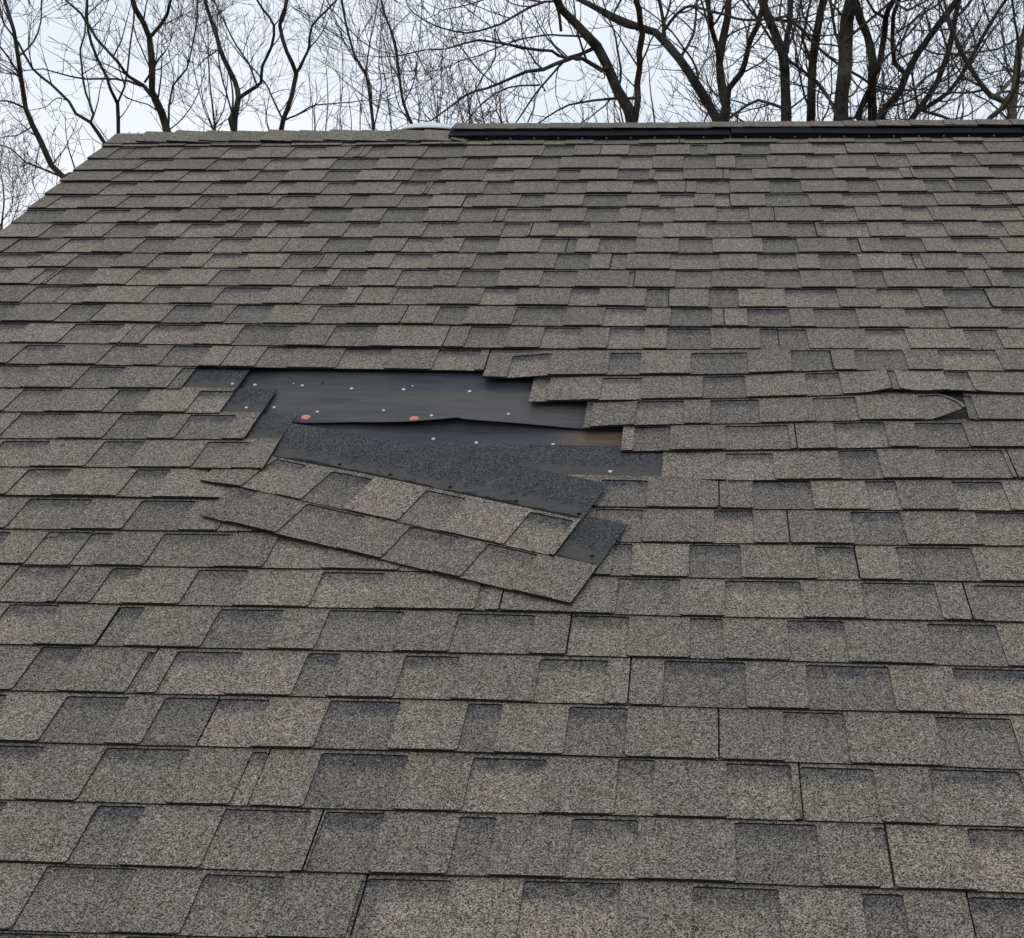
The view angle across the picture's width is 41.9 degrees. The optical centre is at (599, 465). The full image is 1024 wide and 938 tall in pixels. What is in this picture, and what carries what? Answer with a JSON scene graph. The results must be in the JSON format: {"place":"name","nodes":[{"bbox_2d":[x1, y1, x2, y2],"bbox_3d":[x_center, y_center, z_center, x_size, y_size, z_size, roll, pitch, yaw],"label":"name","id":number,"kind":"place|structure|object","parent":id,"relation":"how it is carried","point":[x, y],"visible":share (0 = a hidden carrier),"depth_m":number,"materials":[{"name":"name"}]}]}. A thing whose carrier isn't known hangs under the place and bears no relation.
{"place":"outdoors","nodes":[
{"label":"outdoors","id":0,"kind":"place"},
{"bbox_2d":[0,0,1023,228],"label":"sky","id":1,"kind":"structure","parent":0,"point":[137,118],"materials":[{"name":"white"}]},
{"label":"ground","id":2,"kind":"structure","parent":0,"visible":0},
{"bbox_2d":[0,118,53,230],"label":"bare tree","id":3,"kind":"object","parent":2,"relation":"on","point":[12,182],"visible":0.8,"depth_m":30.45,"materials":[{"name":"brown plant"}]},
{"bbox_2d":[0,0,126,144],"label":"bare tree","id":4,"kind":"object","parent":2,"relation":"on","point":[96,130],"visible":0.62,"depth_m":12.99,"materials":[{"name":"brown plant"}]},
{"bbox_2d":[0,0,138,206],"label":"bare tree","id":5,"kind":"object","parent":2,"relation":"on","point":[39,138],"visible":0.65,"depth_m":11.98,"materials":[{"name":"brown plant"}]},
{"bbox_2d":[83,0,146,139],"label":"bare tree","id":6,"kind":"object","parent":2,"relation":"on","point":[118,116],"visible":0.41,"depth_m":13.98,"materials":[{"name":"brown plant"}]},
{"bbox_2d":[0,0,247,131],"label":"bare tree","id":7,"kind":"object","parent":2,"relation":"on","point":[152,62],"visible":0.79,"depth_m":12.66,"materials":[{"name":"brown plant"}]},
{"bbox_2d":[115,0,332,130],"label":"bare tree","id":8,"kind":"object","parent":2,"relation":"on","point":[215,122],"visible":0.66,"depth_m":14.97,"materials":[{"name":"brown plant"}]},
{"bbox_2d":[176,0,304,130],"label":"bare tree","id":9,"kind":"object","parent":2,"relation":"on","point":[233,115],"visible":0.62,"depth_m":13.52,"materials":[{"name":"brown plant"}]},
{"bbox_2d":[201,0,479,129],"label":"bare tree","id":10,"kind":"object","parent":2,"relation":"on","point":[288,103],"visible":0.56,"depth_m":13.67,"materials":[{"name":"brown plant"}]},
{"bbox_2d":[274,0,432,129],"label":"bare tree","id":11,"kind":"object","parent":2,"relation":"on","point":[367,82],"visible":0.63,"depth_m":16.58,"materials":[{"name":"brown plant"}]},
{"bbox_2d":[356,0,452,129],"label":"bare tree","id":12,"kind":"object","parent":2,"relation":"on","point":[409,120],"visible":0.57,"depth_m":16.54,"materials":[{"name":"brown plant"}]},
{"bbox_2d":[279,0,721,124],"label":"bare tree","id":13,"kind":"object","parent":2,"relation":"on","point":[589,38],"visible":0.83,"depth_m":10.53,"materials":[{"name":"brown plant"}]},
{"bbox_2d":[0,119,1023,937],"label":"roof","id":14,"kind":"structure","parent":2,"relation":"on","point":[764,379],"depth_m":3.08,"materials":[{"name":"grey asphalt"}]},
{"bbox_2d":[200,422,608,556],"bbox_3d":[-0.495,0.041,3.318,0.988,0.247,0.310,3,8,21],"label":"loose shingle","id":15,"kind":"object","parent":14,"relation":"on","point":[542,512],"visible":1,"depth_m":3.29,"materials":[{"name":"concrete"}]},
{"bbox_2d":[199,486,627,604],"bbox_3d":[-0.450,0.130,3.176,0.991,0.255,0.310,3,8,22],"label":"loose shingle","id":16,"kind":"object","parent":14,"relation":"on","point":[565,573],"visible":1,"depth_m":3.08,"materials":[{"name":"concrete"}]},
{"bbox_2d":[401,122,452,130],"bbox_3d":[-0.785,-1.421,6.178,0.272,0.333,0.272,1,8,4],"label":"roof vent","id":17,"kind":"object","parent":14,"relation":"on","point":[429,126],"visible":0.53,"depth_m":6.06,"materials":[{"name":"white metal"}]},
{"bbox_2d":[186,0,1023,130],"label":"brushwood","id":18,"kind":"object","parent":2,"relation":"on","point":[436,111],"visible":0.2,"depth_m":20.97,"materials":[{"name":"brown plant"}]},
{"bbox_2d":[660,0,812,131],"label":"bare tree","id":19,"kind":"object","parent":2,"relation":"on","point":[719,63],"visible":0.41,"depth_m":12.19,"materials":[{"name":"brown plant"}]},
{"bbox_2d":[566,0,925,134],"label":"bare tree","id":20,"kind":"object","parent":2,"relation":"on","point":[673,51],"visible":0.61,"depth_m":11.72,"materials":[{"name":"brown plant"}]},
{"bbox_2d":[565,0,1014,132],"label":"bare tree","id":21,"kind":"object","parent":2,"relation":"on","point":[785,107],"visible":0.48,"depth_m":10.81,"materials":[{"name":"brown plant"}]},
{"bbox_2d":[738,0,866,121],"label":"bare tree","id":22,"kind":"object","parent":2,"relation":"on","point":[811,115],"visible":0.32,"depth_m":11.04,"materials":[{"name":"brown plant"}]},
{"bbox_2d":[656,0,974,120],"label":"bare tree","id":23,"kind":"object","parent":2,"relation":"on","point":[844,42],"visible":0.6,"depth_m":9.86,"materials":[{"name":"brown plant"}]},
{"bbox_2d":[828,0,939,120],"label":"bare tree","id":24,"kind":"object","parent":2,"relation":"on","point":[873,71],"visible":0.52,"depth_m":10.01,"materials":[{"name":"brown plant"}]},
{"bbox_2d":[802,0,1021,119],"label":"bare tree","id":25,"kind":"object","parent":2,"relation":"on","point":[951,8],"visible":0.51,"depth_m":10.68,"materials":[{"name":"brown plant"}]},
{"bbox_2d":[827,0,1023,119],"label":"bare tree","id":26,"kind":"object","parent":2,"relation":"on","point":[950,40],"visible":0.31,"depth_m":11.63,"materials":[{"name":"brown plant"}]},
{"bbox_2d":[880,0,1023,119],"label":"bare tree","id":27,"kind":"object","parent":2,"relation":"on","point":[1010,101],"visible":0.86,"depth_m":9.58,"materials":[{"name":"brown plant"}]}
]}

